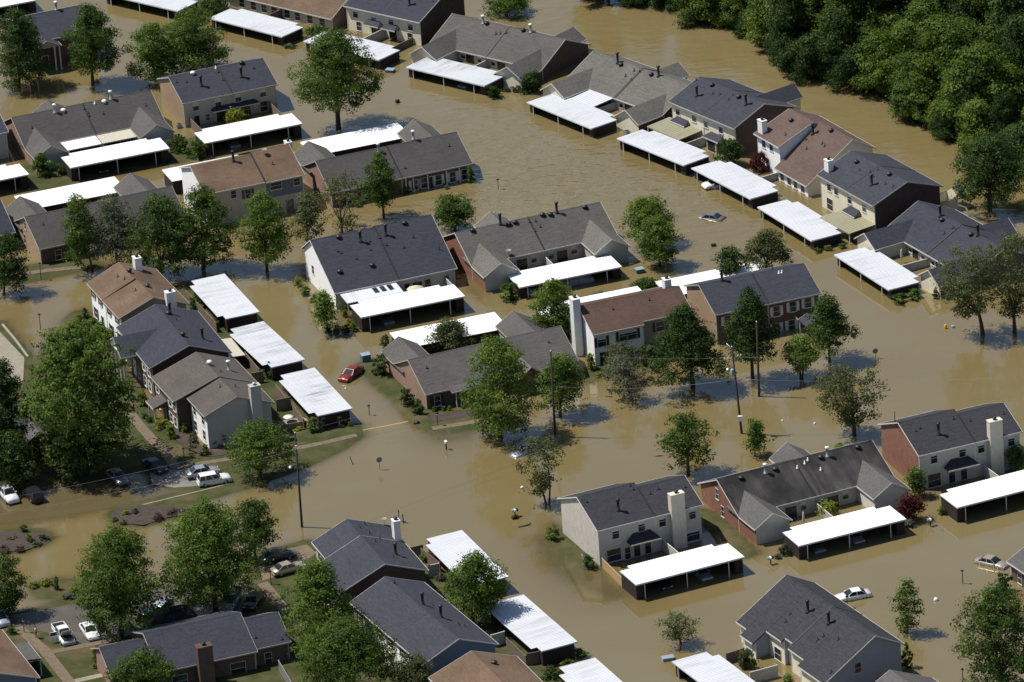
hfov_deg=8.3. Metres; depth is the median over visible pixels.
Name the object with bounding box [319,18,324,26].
window
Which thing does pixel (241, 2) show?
window
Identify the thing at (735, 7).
woodland tree
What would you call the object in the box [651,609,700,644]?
broadleaf tree
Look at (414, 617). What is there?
townhouse
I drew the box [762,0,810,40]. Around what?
woodland tree
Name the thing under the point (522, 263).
door
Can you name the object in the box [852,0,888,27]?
woodland tree
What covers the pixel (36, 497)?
sport utility car
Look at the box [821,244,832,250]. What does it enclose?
shrub
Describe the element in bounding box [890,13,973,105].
woodland tree
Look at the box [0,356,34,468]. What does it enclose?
broadleaf tree
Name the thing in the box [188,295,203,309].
shrub
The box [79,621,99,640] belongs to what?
sedan car
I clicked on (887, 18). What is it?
woodland tree
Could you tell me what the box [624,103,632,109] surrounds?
door
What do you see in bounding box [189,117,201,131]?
privacy fence
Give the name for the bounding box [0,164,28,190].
carport
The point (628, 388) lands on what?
power line
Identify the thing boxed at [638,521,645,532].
window
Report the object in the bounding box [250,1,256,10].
window
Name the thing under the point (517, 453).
pickup truck
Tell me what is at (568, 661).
shrub
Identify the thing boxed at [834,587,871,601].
sedan car
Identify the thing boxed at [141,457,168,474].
sedan car
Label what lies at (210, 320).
privacy fence
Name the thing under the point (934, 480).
window
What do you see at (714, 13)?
woodland tree
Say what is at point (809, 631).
townhouse
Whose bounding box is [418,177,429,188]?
window
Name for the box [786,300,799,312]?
window
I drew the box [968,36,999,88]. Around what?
woodland tree
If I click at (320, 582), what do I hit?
broadleaf tree
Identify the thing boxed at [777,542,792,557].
shrub
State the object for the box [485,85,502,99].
shrub
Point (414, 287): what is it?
parasol
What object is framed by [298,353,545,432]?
power line
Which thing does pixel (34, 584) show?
shrub
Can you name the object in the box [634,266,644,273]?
utility box
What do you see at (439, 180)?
window
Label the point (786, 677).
shrub
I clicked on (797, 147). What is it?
townhouse
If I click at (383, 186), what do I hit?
broadleaf tree
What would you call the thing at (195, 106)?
window
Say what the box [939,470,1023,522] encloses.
carport
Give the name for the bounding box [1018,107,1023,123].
woodland tree
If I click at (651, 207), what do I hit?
broadleaf tree
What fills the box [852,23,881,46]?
woodland tree
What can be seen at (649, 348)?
shrub
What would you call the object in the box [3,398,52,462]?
townhouse
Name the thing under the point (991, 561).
sedan car
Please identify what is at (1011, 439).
window
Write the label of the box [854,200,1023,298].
townhouse
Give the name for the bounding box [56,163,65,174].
shrub
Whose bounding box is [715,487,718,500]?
window
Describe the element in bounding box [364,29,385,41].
privacy fence
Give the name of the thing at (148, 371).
window
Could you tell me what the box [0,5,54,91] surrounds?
broadleaf tree
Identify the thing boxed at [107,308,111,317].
window
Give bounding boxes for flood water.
[0,0,1023,681]
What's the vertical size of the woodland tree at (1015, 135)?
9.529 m
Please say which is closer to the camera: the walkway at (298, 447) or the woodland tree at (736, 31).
the walkway at (298, 447)
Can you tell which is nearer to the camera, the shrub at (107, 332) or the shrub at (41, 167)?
the shrub at (107, 332)
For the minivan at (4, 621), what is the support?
on the parking lot at (42, 620)
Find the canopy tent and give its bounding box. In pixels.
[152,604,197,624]
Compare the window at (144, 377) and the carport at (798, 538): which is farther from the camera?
the window at (144, 377)
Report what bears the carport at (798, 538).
on the ground
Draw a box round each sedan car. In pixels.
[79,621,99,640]
[91,163,108,173]
[105,468,129,485]
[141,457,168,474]
[184,464,220,479]
[223,138,240,148]
[242,591,262,610]
[259,549,295,564]
[269,560,306,576]
[338,365,363,382]
[376,313,394,325]
[457,82,472,88]
[526,286,536,294]
[652,578,673,590]
[692,568,712,580]
[698,211,725,220]
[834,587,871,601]
[845,532,864,543]
[973,554,1009,569]
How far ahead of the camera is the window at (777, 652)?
905.56 m
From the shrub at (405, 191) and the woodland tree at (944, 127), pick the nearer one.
the shrub at (405, 191)
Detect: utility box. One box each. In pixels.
[360,351,370,362]
[385,67,394,72]
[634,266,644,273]
[661,654,674,661]
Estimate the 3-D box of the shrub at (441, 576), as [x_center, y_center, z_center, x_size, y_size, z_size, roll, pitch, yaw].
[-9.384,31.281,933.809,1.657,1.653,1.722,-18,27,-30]
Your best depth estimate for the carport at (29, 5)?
1138.30 m
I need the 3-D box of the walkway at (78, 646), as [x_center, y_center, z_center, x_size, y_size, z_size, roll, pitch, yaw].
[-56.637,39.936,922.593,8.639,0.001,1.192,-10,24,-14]
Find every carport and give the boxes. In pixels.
[0,0,36,11]
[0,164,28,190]
[14,176,118,211]
[61,138,169,180]
[107,0,198,19]
[162,155,235,193]
[190,274,259,331]
[194,113,302,155]
[210,8,303,45]
[230,321,304,380]
[279,368,351,428]
[300,123,402,155]
[303,31,399,68]
[350,284,464,331]
[390,312,501,353]
[406,58,503,94]
[426,530,508,594]
[490,594,577,665]
[508,255,621,298]
[527,94,616,137]
[535,286,641,329]
[559,658,621,681]
[617,129,709,175]
[620,543,744,599]
[655,261,762,298]
[672,651,754,681]
[691,160,778,208]
[757,199,841,250]
[782,505,906,559]
[834,247,919,299]
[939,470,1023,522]
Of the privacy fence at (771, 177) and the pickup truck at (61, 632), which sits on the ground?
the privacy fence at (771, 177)
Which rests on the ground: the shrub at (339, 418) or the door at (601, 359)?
the shrub at (339, 418)
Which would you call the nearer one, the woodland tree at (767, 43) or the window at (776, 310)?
the window at (776, 310)
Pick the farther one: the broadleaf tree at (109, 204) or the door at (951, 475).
the broadleaf tree at (109, 204)
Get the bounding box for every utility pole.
[289,432,302,527]
[550,350,556,436]
[725,343,742,433]
[756,321,759,396]
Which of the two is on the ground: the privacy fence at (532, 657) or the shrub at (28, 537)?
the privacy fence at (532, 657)
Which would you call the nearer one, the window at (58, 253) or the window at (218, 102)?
the window at (58, 253)
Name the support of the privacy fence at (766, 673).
on the ground
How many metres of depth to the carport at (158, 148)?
1074.56 m
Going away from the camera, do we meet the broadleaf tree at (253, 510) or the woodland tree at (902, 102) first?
the broadleaf tree at (253, 510)
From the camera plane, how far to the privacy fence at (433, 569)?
934.75 m
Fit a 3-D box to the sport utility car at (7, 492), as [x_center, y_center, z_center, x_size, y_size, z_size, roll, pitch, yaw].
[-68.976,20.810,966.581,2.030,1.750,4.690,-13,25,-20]
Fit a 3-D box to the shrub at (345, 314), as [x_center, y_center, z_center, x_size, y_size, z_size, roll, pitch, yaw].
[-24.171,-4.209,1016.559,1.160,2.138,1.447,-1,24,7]
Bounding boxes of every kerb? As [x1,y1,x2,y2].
[1,324,28,356]
[141,482,231,504]
[363,421,408,429]
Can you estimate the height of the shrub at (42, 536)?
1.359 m
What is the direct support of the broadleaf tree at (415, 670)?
on the ground
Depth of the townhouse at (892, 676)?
888.56 m
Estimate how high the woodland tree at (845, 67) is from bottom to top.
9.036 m
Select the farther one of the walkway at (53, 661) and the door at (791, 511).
the door at (791, 511)
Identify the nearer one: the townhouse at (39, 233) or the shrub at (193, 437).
the shrub at (193, 437)
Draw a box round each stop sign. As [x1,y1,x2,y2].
[376,457,381,468]
[872,348,877,358]
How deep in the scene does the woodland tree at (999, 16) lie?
1073.81 m
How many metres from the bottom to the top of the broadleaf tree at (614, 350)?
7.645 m
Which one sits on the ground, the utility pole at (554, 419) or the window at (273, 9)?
the utility pole at (554, 419)
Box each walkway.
[11,265,86,275]
[15,626,74,681]
[51,639,110,652]
[74,673,102,681]
[125,413,180,468]
[175,434,356,468]
[258,582,291,613]
[432,414,505,429]
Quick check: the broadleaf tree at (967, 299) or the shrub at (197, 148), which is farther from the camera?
the shrub at (197, 148)
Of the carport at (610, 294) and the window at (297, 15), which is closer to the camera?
the carport at (610, 294)
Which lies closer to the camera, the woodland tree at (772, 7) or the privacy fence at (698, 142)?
the privacy fence at (698, 142)
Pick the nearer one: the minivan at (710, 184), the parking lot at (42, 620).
the parking lot at (42, 620)
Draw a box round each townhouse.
[0,115,8,158]
[0,199,15,247]
[0,629,41,681]
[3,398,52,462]
[4,90,175,170]
[5,173,184,263]
[6,1,93,69]
[86,254,189,336]
[90,611,291,681]
[110,302,244,396]
[145,352,274,448]
[157,58,277,127]
[178,138,304,224]
[227,0,346,29]
[294,119,472,207]
[301,214,457,315]
[311,517,428,618]
[343,0,464,45]
[349,576,498,681]
[381,311,578,408]
[408,13,591,89]
[428,650,542,681]
[442,201,630,291]
[540,51,691,132]
[557,475,703,565]
[566,276,690,365]
[647,77,802,156]
[683,263,821,343]
[697,440,911,544]
[736,574,904,681]
[753,108,875,196]
[816,150,963,243]
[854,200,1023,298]
[876,670,937,681]
[877,402,1022,488]
[1006,547,1023,587]
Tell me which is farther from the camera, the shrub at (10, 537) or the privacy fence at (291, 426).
the privacy fence at (291, 426)
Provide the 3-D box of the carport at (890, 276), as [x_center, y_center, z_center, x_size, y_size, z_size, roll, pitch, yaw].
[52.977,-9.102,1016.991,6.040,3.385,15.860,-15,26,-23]
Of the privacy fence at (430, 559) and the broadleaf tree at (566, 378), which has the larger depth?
the broadleaf tree at (566, 378)
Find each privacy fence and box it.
[185,290,217,332]
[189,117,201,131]
[244,351,259,371]
[251,370,263,382]
[268,9,281,18]
[268,101,282,115]
[275,383,286,400]
[276,396,290,411]
[278,660,291,681]
[280,420,306,429]
[292,402,304,427]
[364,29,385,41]
[393,37,413,50]
[410,544,422,555]
[420,548,440,571]
[428,562,439,577]
[444,276,451,285]
[475,60,487,67]
[490,631,505,645]
[505,637,526,664]
[526,651,539,664]
[544,255,552,264]
[598,102,616,111]
[601,558,621,585]
[662,538,678,554]
[686,137,705,147]
[726,647,743,661]
[749,664,777,681]
[762,172,777,181]
[815,501,832,518]
[901,258,928,270]
[982,464,997,478]
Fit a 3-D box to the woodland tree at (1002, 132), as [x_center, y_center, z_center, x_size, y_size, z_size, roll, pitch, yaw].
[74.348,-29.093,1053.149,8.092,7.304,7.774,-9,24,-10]
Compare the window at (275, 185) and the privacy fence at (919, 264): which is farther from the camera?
the window at (275, 185)
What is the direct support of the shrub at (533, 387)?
in the flood water
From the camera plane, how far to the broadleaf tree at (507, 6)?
1121.58 m
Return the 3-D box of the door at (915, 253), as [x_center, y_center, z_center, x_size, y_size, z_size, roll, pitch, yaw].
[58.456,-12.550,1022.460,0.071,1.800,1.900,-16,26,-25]
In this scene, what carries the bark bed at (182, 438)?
on the ground
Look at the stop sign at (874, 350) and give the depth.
990.55 m
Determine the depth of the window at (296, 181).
1053.55 m
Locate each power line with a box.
[4,452,285,513]
[5,434,290,498]
[297,386,551,449]
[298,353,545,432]
[556,379,733,388]
[741,377,1011,380]
[826,348,1022,356]
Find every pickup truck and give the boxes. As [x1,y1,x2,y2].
[50,621,75,645]
[508,439,544,458]
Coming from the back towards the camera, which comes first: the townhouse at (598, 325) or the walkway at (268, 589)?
the townhouse at (598, 325)
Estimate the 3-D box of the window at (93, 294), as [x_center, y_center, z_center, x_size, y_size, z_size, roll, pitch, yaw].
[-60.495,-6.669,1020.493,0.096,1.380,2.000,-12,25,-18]
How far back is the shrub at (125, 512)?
959.02 m
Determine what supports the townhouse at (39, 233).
on the ground
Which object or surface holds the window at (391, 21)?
in the townhouse at (421, 22)
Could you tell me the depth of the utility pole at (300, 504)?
949.48 m
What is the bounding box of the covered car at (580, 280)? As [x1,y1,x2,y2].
[561,274,594,286]
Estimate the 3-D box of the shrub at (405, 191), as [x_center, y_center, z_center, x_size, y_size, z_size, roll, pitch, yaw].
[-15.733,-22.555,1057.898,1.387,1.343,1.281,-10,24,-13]
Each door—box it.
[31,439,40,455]
[41,55,48,64]
[133,358,136,375]
[163,407,166,418]
[193,114,200,124]
[216,110,226,121]
[285,198,294,210]
[363,356,370,361]
[371,27,379,33]
[389,31,397,39]
[412,280,422,285]
[428,176,434,187]
[465,53,474,63]
[496,61,505,69]
[516,257,527,269]
[556,248,568,261]
[599,351,608,364]
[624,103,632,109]
[633,545,640,556]
[644,542,651,553]
[784,504,797,517]
[826,493,839,506]
[912,248,919,259]
[948,471,955,482]
[960,468,967,479]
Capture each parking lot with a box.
[8,583,254,646]
[99,474,178,507]
[150,466,197,487]
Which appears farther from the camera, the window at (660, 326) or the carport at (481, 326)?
the carport at (481, 326)
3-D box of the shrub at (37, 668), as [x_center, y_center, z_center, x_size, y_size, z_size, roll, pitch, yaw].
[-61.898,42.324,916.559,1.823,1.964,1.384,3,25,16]
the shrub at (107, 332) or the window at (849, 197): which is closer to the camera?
the shrub at (107, 332)
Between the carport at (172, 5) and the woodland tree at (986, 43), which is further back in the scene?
the carport at (172, 5)
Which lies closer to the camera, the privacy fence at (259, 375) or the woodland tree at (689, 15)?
the privacy fence at (259, 375)
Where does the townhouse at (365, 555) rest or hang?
on the ground
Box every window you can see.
[55,249,61,260]
[91,290,95,299]
[93,305,98,319]
[98,298,102,307]
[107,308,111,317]
[109,323,114,336]
[143,374,147,387]
[146,367,150,377]
[148,380,152,393]
[155,384,159,393]
[167,397,171,408]
[169,411,173,423]
[172,402,176,412]
[172,673,187,681]
[173,415,177,428]
[192,102,199,111]
[194,420,197,432]
[202,429,205,441]
[205,113,210,120]
[215,97,221,106]
[230,190,236,199]
[230,661,245,673]
[235,93,241,102]
[239,0,244,7]
[240,106,250,115]
[242,188,253,199]
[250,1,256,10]
[259,88,266,97]
[260,100,268,112]
[261,4,267,13]
[264,651,272,663]
[270,181,282,190]
[271,6,276,12]
[284,9,290,18]
[293,177,300,186]
[294,12,300,21]
[307,15,313,24]
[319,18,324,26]
[352,9,358,18]
[356,21,361,31]
[356,610,362,622]
[364,617,371,630]
[386,636,392,647]
[388,17,393,24]
[399,647,406,659]
[404,283,409,291]
[407,21,413,31]
[409,179,418,190]
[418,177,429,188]
[424,278,430,286]
[431,394,443,406]
[432,174,444,185]
[447,171,458,182]
[458,169,468,180]
[477,56,481,62]
[490,59,495,66]
[531,254,537,263]
[548,250,554,259]
[570,245,577,254]
[594,335,608,347]
[606,547,621,562]
[612,527,619,539]
[616,328,639,342]
[624,546,630,559]
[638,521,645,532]
[652,321,667,332]
[658,516,666,527]
[675,106,680,116]
[687,527,700,542]
[688,508,696,520]
[691,112,696,122]
[703,117,707,128]
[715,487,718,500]
[718,124,723,134]
[721,315,734,326]
[721,505,724,518]
[746,641,752,654]
[761,139,765,148]
[770,305,782,317]
[771,322,782,331]
[774,645,781,662]
[780,173,783,181]
[785,319,797,330]
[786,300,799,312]
[787,177,791,186]
[800,501,806,511]
[801,296,813,308]
[818,496,824,504]
[827,182,831,192]
[827,197,832,211]
[834,186,837,196]
[842,490,849,500]
[847,193,851,205]
[854,662,861,674]
[862,202,866,213]
[927,472,941,488]
[930,453,938,464]
[959,446,965,457]
[977,442,985,453]
[1007,435,1014,446]
[1017,572,1021,585]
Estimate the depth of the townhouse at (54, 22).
1116.58 m
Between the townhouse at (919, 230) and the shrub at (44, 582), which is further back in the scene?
the townhouse at (919, 230)
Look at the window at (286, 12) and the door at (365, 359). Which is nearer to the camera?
the door at (365, 359)
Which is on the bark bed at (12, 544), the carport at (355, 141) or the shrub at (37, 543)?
the shrub at (37, 543)
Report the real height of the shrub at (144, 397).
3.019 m
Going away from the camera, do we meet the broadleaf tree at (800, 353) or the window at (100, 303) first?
the broadleaf tree at (800, 353)
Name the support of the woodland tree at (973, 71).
on the ground
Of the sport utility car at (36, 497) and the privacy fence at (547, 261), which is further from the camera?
the privacy fence at (547, 261)
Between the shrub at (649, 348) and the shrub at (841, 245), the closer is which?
the shrub at (649, 348)
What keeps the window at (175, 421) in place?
in the townhouse at (210, 399)
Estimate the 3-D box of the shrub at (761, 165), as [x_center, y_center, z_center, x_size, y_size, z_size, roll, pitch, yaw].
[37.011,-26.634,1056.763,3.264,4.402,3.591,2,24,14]
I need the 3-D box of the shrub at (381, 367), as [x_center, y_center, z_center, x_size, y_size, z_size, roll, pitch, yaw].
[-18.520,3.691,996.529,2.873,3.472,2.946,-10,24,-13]
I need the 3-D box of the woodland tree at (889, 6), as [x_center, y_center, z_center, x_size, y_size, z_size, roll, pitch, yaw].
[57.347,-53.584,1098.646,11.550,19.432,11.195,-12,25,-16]
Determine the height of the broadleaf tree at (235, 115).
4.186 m
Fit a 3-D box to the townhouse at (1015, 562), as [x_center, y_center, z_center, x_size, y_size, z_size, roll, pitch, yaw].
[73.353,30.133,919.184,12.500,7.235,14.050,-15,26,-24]
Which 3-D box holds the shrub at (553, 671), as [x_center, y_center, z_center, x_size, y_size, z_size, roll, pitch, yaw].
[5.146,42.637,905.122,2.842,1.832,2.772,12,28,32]
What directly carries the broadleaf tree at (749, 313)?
on the ground
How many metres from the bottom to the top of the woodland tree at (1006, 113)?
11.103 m
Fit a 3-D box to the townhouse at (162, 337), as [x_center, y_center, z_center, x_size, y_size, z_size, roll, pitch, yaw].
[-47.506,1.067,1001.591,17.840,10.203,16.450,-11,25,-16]
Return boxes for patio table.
[283,414,293,421]
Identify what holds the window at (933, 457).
in the townhouse at (943, 447)
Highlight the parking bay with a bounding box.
[259,545,315,579]
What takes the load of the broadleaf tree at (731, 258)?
on the ground
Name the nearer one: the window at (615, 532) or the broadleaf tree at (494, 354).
the window at (615, 532)
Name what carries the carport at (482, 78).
on the ground
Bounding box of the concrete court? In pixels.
[0,333,23,381]
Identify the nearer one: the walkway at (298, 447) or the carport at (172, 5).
the walkway at (298, 447)
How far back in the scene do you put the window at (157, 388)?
988.99 m
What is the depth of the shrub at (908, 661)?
900.67 m
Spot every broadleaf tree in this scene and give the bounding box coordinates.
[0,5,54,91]
[0,230,30,294]
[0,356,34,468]
[0,425,46,487]
[0,550,30,615]
[2,317,141,466]
[42,431,117,481]
[58,192,106,271]
[60,1,123,85]
[70,523,174,641]
[85,190,139,264]
[101,644,179,681]
[118,19,185,83]
[118,192,200,277]
[155,496,273,614]
[158,4,234,71]
[171,182,242,269]
[196,0,233,15]
[220,417,298,477]
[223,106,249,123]
[232,188,295,271]
[232,497,281,557]
[274,555,359,649]
[285,190,327,242]
[285,612,408,681]
[286,27,386,129]
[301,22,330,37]
[310,288,342,332]
[311,168,365,233]
[357,148,403,218]
[385,651,437,681]
[421,313,475,349]
[428,190,475,230]
[438,549,515,624]
[458,334,542,438]
[479,0,532,20]
[512,433,566,504]
[518,68,544,94]
[524,277,580,334]
[532,350,587,416]
[584,289,603,296]
[600,348,650,402]
[603,339,648,377]
[619,193,679,241]
[625,276,660,289]
[633,214,684,266]
[640,300,732,388]
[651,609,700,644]
[654,408,719,475]
[709,244,747,275]
[713,137,744,164]
[717,282,788,380]
[740,225,793,269]
[741,416,769,456]
[779,333,831,378]
[801,290,862,362]
[814,362,890,435]
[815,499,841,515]
[887,577,924,636]
[892,492,927,519]
[901,465,929,497]
[930,241,1007,334]
[948,581,1023,681]
[949,128,1023,211]
[975,228,1023,333]
[1004,442,1023,470]
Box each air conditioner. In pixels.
[176,123,181,128]
[509,86,515,91]
[623,129,629,134]
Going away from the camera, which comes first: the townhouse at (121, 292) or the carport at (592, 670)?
the carport at (592, 670)
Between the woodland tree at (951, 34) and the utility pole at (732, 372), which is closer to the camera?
the utility pole at (732, 372)
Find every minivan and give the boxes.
[0,609,10,627]
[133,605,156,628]
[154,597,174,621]
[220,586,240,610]
[701,179,723,189]
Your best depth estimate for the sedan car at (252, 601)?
929.80 m
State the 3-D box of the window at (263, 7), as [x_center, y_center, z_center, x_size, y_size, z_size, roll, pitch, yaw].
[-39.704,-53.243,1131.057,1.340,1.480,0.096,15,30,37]
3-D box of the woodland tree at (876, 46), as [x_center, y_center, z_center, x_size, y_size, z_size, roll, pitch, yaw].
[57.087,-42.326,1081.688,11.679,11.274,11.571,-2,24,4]
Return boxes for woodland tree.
[615,0,649,6]
[646,0,677,11]
[669,1,706,13]
[671,0,718,28]
[687,0,728,28]
[717,0,748,28]
[731,7,753,38]
[739,0,772,44]
[740,0,753,17]
[758,28,778,56]
[759,0,809,31]
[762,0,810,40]
[764,34,797,64]
[769,0,829,38]
[771,33,829,85]
[801,0,881,47]
[807,44,839,79]
[814,8,859,70]
[823,38,874,92]
[847,27,901,93]
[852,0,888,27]
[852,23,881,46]
[873,8,902,32]
[874,69,894,93]
[880,0,908,12]
[881,19,932,57]
[883,52,912,95]
[885,69,940,120]
[886,0,953,54]
[889,0,953,18]
[889,68,942,122]
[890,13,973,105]
[894,66,911,80]
[923,98,944,127]
[925,106,961,140]
[926,16,980,50]
[933,40,1023,131]
[938,28,963,102]
[945,0,984,27]
[949,0,1003,31]
[951,87,977,132]
[952,97,995,152]
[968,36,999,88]
[971,0,1023,48]
[986,72,1023,123]
[986,92,1021,133]
[988,10,1023,83]
[989,21,1015,63]
[990,119,1023,172]
[990,122,1016,155]
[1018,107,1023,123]
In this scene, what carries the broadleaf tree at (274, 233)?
on the ground
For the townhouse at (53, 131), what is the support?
on the ground
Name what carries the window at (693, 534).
in the townhouse at (612, 523)
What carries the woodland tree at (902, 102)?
on the ground
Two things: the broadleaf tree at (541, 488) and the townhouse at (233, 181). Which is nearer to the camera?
the broadleaf tree at (541, 488)
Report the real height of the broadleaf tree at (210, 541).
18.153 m
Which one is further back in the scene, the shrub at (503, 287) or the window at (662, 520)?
the shrub at (503, 287)
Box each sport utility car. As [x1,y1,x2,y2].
[0,482,19,503]
[21,485,44,503]
[196,470,231,487]
[806,542,825,553]
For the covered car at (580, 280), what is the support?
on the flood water
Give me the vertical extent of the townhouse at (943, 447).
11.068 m
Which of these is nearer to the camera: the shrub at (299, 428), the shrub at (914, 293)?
the shrub at (299, 428)
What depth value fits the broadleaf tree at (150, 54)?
1103.67 m
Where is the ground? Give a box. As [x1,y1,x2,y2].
[0,0,1014,681]
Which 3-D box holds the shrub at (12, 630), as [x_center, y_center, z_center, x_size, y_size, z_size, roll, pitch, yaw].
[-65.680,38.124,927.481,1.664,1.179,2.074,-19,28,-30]
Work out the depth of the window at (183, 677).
909.77 m
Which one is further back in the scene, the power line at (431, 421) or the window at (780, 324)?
the window at (780, 324)
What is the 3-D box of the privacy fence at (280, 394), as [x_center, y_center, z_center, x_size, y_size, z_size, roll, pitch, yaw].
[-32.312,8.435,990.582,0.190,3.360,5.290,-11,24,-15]
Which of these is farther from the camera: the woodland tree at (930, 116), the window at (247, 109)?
the window at (247, 109)
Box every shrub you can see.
[0,544,9,552]
[5,535,18,539]
[6,625,20,634]
[14,545,25,551]
[19,524,27,531]
[24,533,34,541]
[28,581,38,588]
[31,153,56,176]
[31,661,39,672]
[32,541,41,546]
[37,533,50,541]
[37,578,52,587]
[52,577,59,590]
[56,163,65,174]
[62,592,75,600]
[68,584,80,592]
[81,307,91,318]
[87,318,97,325]
[91,321,104,329]
[91,646,97,668]
[103,327,112,339]
[121,509,129,515]
[129,508,138,514]
[135,388,147,406]
[145,416,157,421]
[152,417,169,430]
[152,512,165,522]
[165,134,188,154]
[165,422,175,438]
[166,508,179,515]
[179,421,187,431]
[183,140,208,160]
[187,443,196,448]
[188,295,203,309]
[188,431,198,443]
[201,444,210,455]
[213,317,221,327]
[213,435,227,446]
[261,361,271,379]
[283,42,296,48]
[292,275,301,288]
[294,425,305,431]
[300,286,310,295]
[306,417,316,432]
[317,417,326,431]
[324,323,333,332]
[332,324,341,332]
[335,416,347,428]
[340,305,347,317]
[341,323,351,332]
[350,323,360,331]
[371,353,388,375]
[379,334,392,347]
[399,387,415,406]
[403,187,410,194]
[412,398,424,414]
[417,552,430,563]
[435,572,447,581]
[466,165,475,182]
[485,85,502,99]
[498,282,519,301]
[502,86,509,91]
[514,85,523,92]
[526,386,536,396]
[541,664,560,680]
[543,525,559,541]
[560,658,574,665]
[574,647,588,657]
[581,554,597,569]
[585,352,597,368]
[594,371,603,378]
[635,342,658,366]
[735,648,758,669]
[748,151,769,174]
[774,553,781,559]
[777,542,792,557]
[781,673,793,681]
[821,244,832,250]
[833,443,843,447]
[838,243,845,248]
[891,292,905,304]
[901,642,914,668]
[904,518,915,527]
[906,288,921,300]
[932,287,937,298]
[936,506,945,515]
[994,572,1013,592]
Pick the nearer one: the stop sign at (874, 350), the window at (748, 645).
the window at (748, 645)
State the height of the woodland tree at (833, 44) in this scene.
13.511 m
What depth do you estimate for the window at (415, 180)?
1058.45 m
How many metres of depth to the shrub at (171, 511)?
958.26 m
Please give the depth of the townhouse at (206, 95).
1090.50 m
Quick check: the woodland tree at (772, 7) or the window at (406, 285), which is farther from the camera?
the woodland tree at (772, 7)
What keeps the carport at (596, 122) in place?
on the ground
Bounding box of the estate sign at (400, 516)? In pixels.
[398,510,403,522]
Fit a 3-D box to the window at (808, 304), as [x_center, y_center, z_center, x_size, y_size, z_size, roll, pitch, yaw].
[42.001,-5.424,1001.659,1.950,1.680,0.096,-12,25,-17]
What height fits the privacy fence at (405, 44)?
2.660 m
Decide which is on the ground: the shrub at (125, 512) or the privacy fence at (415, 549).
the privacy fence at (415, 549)
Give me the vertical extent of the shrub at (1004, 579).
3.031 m
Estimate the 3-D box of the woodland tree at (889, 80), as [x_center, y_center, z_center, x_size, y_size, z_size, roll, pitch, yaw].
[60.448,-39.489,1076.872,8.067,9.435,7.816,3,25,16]
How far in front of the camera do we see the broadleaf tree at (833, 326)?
987.12 m
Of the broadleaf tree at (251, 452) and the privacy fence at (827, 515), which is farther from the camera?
the broadleaf tree at (251, 452)
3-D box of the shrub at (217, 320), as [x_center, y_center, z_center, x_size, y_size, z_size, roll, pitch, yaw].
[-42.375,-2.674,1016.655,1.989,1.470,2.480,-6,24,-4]
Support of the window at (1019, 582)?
in the townhouse at (1015, 562)
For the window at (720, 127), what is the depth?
1063.76 m
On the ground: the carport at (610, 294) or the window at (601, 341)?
the carport at (610, 294)
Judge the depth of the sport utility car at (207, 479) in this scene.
965.75 m
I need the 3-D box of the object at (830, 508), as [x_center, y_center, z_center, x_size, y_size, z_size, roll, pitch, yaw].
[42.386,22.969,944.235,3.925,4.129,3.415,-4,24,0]
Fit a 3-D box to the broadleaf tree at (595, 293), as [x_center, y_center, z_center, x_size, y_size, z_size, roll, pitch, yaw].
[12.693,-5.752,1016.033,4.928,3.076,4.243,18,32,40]
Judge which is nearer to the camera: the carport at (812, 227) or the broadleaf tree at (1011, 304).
the broadleaf tree at (1011, 304)
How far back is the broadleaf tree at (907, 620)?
908.39 m
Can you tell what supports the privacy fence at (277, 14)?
on the ground
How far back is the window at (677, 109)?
1071.45 m
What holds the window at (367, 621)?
in the townhouse at (414, 617)
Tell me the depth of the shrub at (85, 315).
1021.71 m
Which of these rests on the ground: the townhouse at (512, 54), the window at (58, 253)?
the townhouse at (512, 54)
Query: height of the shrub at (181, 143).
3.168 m
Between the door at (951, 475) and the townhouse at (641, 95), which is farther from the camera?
the townhouse at (641, 95)
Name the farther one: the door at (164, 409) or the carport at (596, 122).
the carport at (596, 122)
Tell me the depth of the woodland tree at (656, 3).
1120.80 m
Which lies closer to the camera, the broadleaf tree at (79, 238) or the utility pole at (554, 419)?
the utility pole at (554, 419)
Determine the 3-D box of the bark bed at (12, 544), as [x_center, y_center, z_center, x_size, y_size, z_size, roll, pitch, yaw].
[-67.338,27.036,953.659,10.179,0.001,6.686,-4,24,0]
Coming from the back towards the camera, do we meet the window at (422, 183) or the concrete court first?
the window at (422, 183)
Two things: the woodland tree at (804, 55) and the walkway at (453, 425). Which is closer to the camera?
the walkway at (453, 425)
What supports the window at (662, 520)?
in the townhouse at (612, 523)
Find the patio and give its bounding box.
[278,417,307,429]
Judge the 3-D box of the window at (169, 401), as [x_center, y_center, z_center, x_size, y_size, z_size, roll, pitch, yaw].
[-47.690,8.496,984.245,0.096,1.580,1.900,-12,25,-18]
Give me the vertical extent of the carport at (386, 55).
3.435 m
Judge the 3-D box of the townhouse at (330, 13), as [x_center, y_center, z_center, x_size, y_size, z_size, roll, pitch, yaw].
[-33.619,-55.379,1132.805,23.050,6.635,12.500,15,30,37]
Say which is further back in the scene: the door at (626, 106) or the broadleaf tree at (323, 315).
the door at (626, 106)
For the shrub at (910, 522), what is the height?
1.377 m
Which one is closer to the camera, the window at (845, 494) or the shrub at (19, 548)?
the window at (845, 494)
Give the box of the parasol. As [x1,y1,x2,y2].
[406,285,423,290]
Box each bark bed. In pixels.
[0,530,49,551]
[111,505,189,524]
[160,426,228,456]
[428,410,491,420]
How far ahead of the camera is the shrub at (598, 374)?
991.42 m
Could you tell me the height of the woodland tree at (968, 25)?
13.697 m
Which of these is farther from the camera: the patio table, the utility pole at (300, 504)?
the patio table
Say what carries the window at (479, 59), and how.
in the townhouse at (512, 54)
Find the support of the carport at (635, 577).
on the ground

